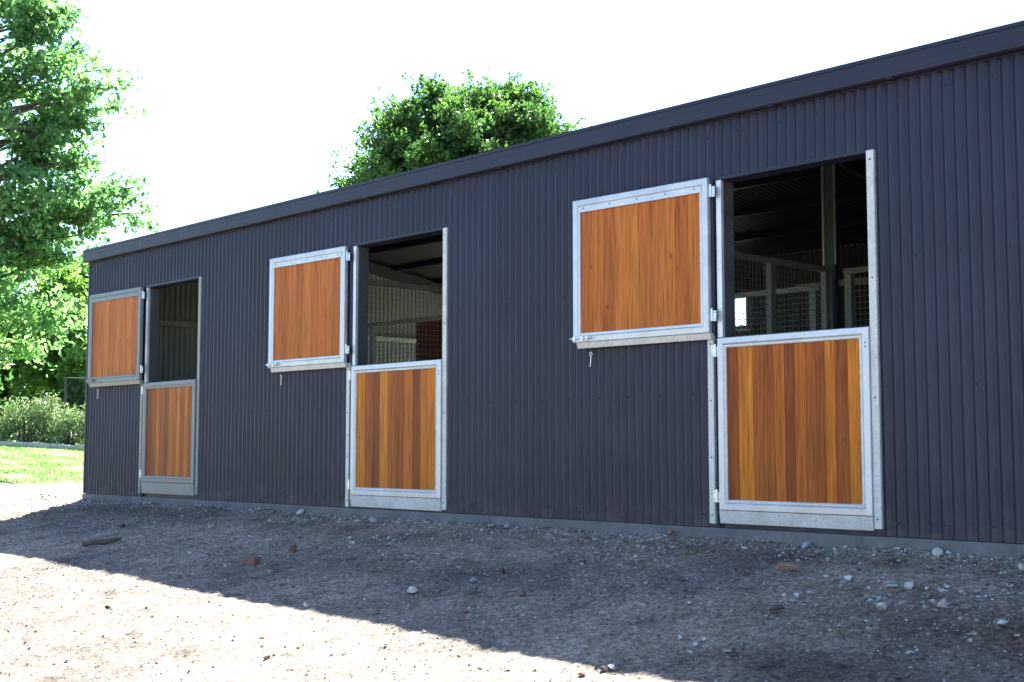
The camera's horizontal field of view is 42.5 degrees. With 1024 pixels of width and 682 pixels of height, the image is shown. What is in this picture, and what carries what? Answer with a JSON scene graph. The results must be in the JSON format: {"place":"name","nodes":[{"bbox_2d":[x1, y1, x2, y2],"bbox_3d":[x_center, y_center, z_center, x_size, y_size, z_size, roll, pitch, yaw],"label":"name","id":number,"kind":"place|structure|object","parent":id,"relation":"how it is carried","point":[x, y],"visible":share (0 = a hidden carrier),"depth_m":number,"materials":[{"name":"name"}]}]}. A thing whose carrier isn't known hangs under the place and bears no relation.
{"place":"outdoors","nodes":[
{"label":"outdoors","id":0,"kind":"place"},
{"bbox_2d":[0,444,83,488],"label":"grass","id":1,"kind":"structure","parent":0,"point":[43,463],"depth_m":24.50,"materials":[{"name":"green plant"}]},
{"bbox_2d":[0,438,1023,681],"bbox_3d":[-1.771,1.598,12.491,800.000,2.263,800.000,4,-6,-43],"label":"ground","id":2,"kind":"structure","parent":0,"point":[210,648],"depth_m":7.92,"materials":[{"name":"grey gravel"}]},
{"bbox_2d":[0,397,30,441],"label":"pale shrub","id":3,"kind":"object","parent":2,"relation":"on","point":[17,426],"visible":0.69,"depth_m":29.69,"materials":[{"name":"green plant"}]},
{"bbox_2d":[0,396,51,442],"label":"pale shrub","id":4,"kind":"object","parent":2,"relation":"on","point":[21,418],"visible":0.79,"depth_m":29.67,"materials":[{"name":"green plant"}]},
{"bbox_2d":[0,441,83,448],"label":"garden edging","id":5,"kind":"object","parent":2,"relation":"on","point":[40,444],"visible":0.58,"depth_m":29.13,"materials":[{"name":"stone"}]},
{"bbox_2d":[0,244,86,432],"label":"bushy tree","id":6,"kind":"object","parent":2,"relation":"on","point":[7,393],"visible":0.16,"depth_m":41.01,"materials":[{"name":"green plant"}]},
{"bbox_2d":[0,253,88,416],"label":"bushy tree","id":7,"kind":"object","parent":2,"relation":"on","point":[71,360],"visible":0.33,"depth_m":38.73,"materials":[{"name":"green plant"}]},
{"bbox_2d":[17,390,73,443],"bbox_3d":[-10.489,1.771,29.933,1.347,1.356,1.272,-1,-5,8],"label":"pale shrub","id":8,"kind":"object","parent":2,"relation":"on","point":[41,408],"visible":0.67,"depth_m":29.70,"materials":[{"name":"green plant"}]},
{"bbox_2d":[33,403,84,444],"bbox_3d":[-10.083,1.996,29.843,1.417,1.178,1.252,4,-6,-43],"label":"pale shrub","id":9,"kind":"object","parent":2,"relation":"on","point":[67,421],"visible":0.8,"depth_m":29.57,"materials":[{"name":"green plant"}]},
{"bbox_2d":[7,235,110,415],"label":"bushy tree","id":10,"kind":"object","parent":2,"relation":"on","point":[88,247],"depth_m":47.05,"materials":[{"name":"green plant"}]},
{"bbox_2d":[64,377,85,431],"bbox_3d":[-8.091,1.921,32.813,6.194,2.040,0.060,0,-5,0],"label":"chain link fence","id":11,"kind":"object","parent":2,"relation":"on","point":[66,387],"visible":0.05,"depth_m":32.86,"materials":[{"name":"grey metal"}]},
{"bbox_2d":[68,404,84,444],"bbox_3d":[-9.440,1.876,29.912,1.479,1.236,1.372,4,-6,-43],"label":"pale shrub","id":12,"kind":"object","parent":2,"relation":"on","point":[80,436],"visible":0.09,"depth_m":29.59,"materials":[{"name":"green plant"}]},
{"bbox_2d":[0,0,162,407],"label":"leafy tree","id":13,"kind":"object","parent":2,"relation":"on","point":[33,145],"visible":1,"depth_m":24.24,"materials":[{"name":"green plant"}]},
{"bbox_2d":[82,537,120,546],"bbox_3d":[-3.717,1.819,11.914,0.345,0.079,0.061,1,-5,-16],"label":"broken branch","id":14,"kind":"object","parent":2,"relation":"on","point":[97,542],"visible":1,"depth_m":11.89,"materials":[{"name":"brown plant"}]},
{"bbox_2d":[241,557,259,565],"bbox_3d":[-2.034,1.719,10.241,0.130,0.060,0.080,-9,-4,26],"label":"broken brick","id":15,"kind":"object","parent":2,"relation":"on","point":[254,561],"visible":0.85,"depth_m":10.21,"materials":[{"name":"red brick"}]},
{"bbox_2d":[288,545,296,551],"bbox_3d":[-1.765,1.672,10.560,0.070,0.066,0.106,1,-5,-7],"label":"clod","id":16,"kind":"object","parent":2,"relation":"on","point":[292,548],"visible":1,"depth_m":10.54,"materials":[{"name":"soil"}]},
{"bbox_2d":[368,517,376,522],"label":"stone","id":17,"kind":"object","parent":2,"relation":"on","point":[372,519],"visible":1,"depth_m":11.64,"materials":[{"name":"white stone"}]},
{"bbox_2d":[407,586,417,592],"bbox_3d":[-0.649,1.618,8.576,0.077,0.045,0.073,0,-5,-4],"label":"stone","id":18,"kind":"object","parent":2,"relation":"on","point":[412,589],"visible":1,"depth_m":8.55,"materials":[{"name":"stone"}]},
{"bbox_2d":[313,60,591,192],"bbox_3d":[-1.341,-1.996,30.111,6.651,8.675,6.330,4,-6,-43],"label":"round tree","id":19,"kind":"object","parent":2,"relation":"on","point":[447,124],"visible":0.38,"depth_m":29.32,"materials":[{"name":"green plant"}]},
{"bbox_2d":[469,577,477,582],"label":"stone","id":20,"kind":"object","parent":2,"relation":"on","point":[474,579],"visible":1,"depth_m":8.60,"materials":[{"name":"grey stone"}]},
{"bbox_2d":[82,20,1023,557],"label":"stable shed","id":21,"kind":"structure","parent":2,"relation":"on","point":[542,332],"depth_m":10.05,"materials":[{"name":"paint"}]},
{"bbox_2d":[85,287,144,386],"bbox_3d":[-4.726,-0.035,15.611,1.294,1.125,0.092,-5,-7,45],"label":"upper door","id":22,"kind":"structure","parent":21,"relation":"in","point":[115,344],"depth_m":15.61,"materials":[{"name":"wood"}]},
{"bbox_2d":[139,379,196,495],"bbox_3d":[-3.853,1.079,14.702,0.047,1.259,1.231,4,-6,-43],"label":"lower door","id":23,"kind":"structure","parent":21,"relation":"in","point":[169,407],"depth_m":14.67,"materials":[{"name":"wood"}]},
{"bbox_2d":[265,246,349,371],"bbox_3d":[-1.991,-0.291,12.717,1.284,1.140,0.091,-5,-7,45],"label":"upper door","id":24,"kind":"structure","parent":21,"relation":"in","point":[308,292],"depth_m":12.71,"materials":[{"name":"wood"}]},
{"bbox_2d":[347,359,441,510],"bbox_3d":[-1.063,0.844,11.746,0.047,1.296,1.343,4,-6,-43],"label":"lower door","id":25,"kind":"structure","parent":21,"relation":"in","point":[396,449],"depth_m":11.70,"materials":[{"name":"wood"}]},
{"bbox_2d":[570,178,716,348],"bbox_3d":[0.927,-0.546,9.624,1.339,1.140,0.091,-5,-7,45],"label":"upper door","id":26,"kind":"structure","parent":21,"relation":"in","point":[642,257],"depth_m":9.61,"materials":[{"name":"wood"}]},
{"bbox_2d":[711,327,875,530],"bbox_3d":[1.824,0.582,8.688,0.047,1.276,1.246,4,-6,-43],"label":"lower door","id":27,"kind":"structure","parent":21,"relation":"in","point":[795,408],"depth_m":8.64,"materials":[{"name":"wood"}]},
{"bbox_2d":[600,666,608,671],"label":"clod","id":28,"kind":"object","parent":2,"relation":"on","point":[604,668],"visible":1,"depth_m":6.43,"materials":[{"name":"grey stone"}]},
{"bbox_2d":[608,664,614,669],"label":"stone","id":29,"kind":"object","parent":2,"relation":"on","point":[611,666],"visible":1,"depth_m":6.44,"materials":[{"name":"stone"}]},
{"bbox_2d":[667,530,674,535],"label":"stone","id":30,"kind":"object","parent":2,"relation":"on","point":[670,532],"visible":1,"depth_m":9.29,"materials":[{"name":"stone"}]},
{"bbox_2d":[768,604,784,610],"bbox_3d":[1.410,1.424,7.019,0.086,0.035,0.074,-2,-5,22],"label":"clod","id":31,"kind":"object","parent":2,"relation":"on","point":[776,607],"visible":1,"depth_m":6.99,"materials":[{"name":"soil"}]},
{"bbox_2d":[776,562,799,570],"bbox_3d":[1.665,1.360,7.933,0.142,0.054,0.055,0,-5,2],"label":"stone","id":32,"kind":"object","parent":2,"relation":"on","point":[786,566],"visible":1,"depth_m":7.91,"materials":[{"name":"beige stone"}]},
{"bbox_2d":[802,541,809,547],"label":"stone","id":33,"kind":"object","parent":2,"relation":"on","point":[805,544],"visible":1,"depth_m":8.47,"materials":[{"name":"white stone"}]},
{"bbox_2d":[844,575,852,580],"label":"stone","id":34,"kind":"object","parent":2,"relation":"on","point":[848,577],"visible":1,"depth_m":7.56,"materials":[{"name":"stone"}]},
{"bbox_2d":[876,602,886,609],"bbox_3d":[1.911,1.374,6.816,0.071,0.048,0.048,4,-6,-43],"label":"stone","id":35,"kind":"object","parent":2,"relation":"on","point":[881,605],"visible":1,"depth_m":6.80,"materials":[{"name":"stone"}]},
{"bbox_2d":[886,584,897,587],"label":"stone","id":36,"kind":"object","parent":2,"relation":"on","point":[892,585],"visible":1,"depth_m":7.22,"materials":[{"name":"stone"}]},
{"bbox_2d":[904,582,912,588],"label":"stone","id":37,"kind":"object","parent":2,"relation":"on","point":[908,585],"visible":1,"depth_m":7.13,"materials":[{"name":"stone"}]},
{"bbox_2d":[932,547,942,555],"bbox_3d":[2.516,1.250,7.804,0.067,0.047,0.060,4,-6,-43],"label":"stone","id":38,"kind":"object","parent":2,"relation":"on","point":[936,551],"visible":1,"depth_m":7.79,"materials":[{"name":"stone"}]},
{"bbox_2d":[937,598,946,607],"bbox_3d":[2.202,1.342,6.720,0.058,0.054,0.036,0,-5,-1],"label":"stone","id":39,"kind":"object","parent":2,"relation":"on","point":[942,603],"visible":1,"depth_m":6.71,"materials":[{"name":"stone"}]},
{"bbox_2d":[997,619,1007,624],"bbox_3d":[2.348,1.346,6.297,0.046,0.027,0.052,0,-5,-4],"label":"stone","id":40,"kind":"object","parent":2,"relation":"on","point":[1002,621],"visible":1,"depth_m":6.28,"materials":[{"name":"stone"}]},
{"bbox_2d":[1018,564,1023,570],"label":"stone","id":41,"kind":"object","parent":2,"relation":"on","point":[1021,567],"visible":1,"depth_m":7.21,"materials":[{"name":"stone"}]},
{"bbox_2d":[0,0,1023,436],"label":"sky","id":42,"kind":"structure","parent":0,"point":[247,100],"materials":[{"name":"white"}]}
]}

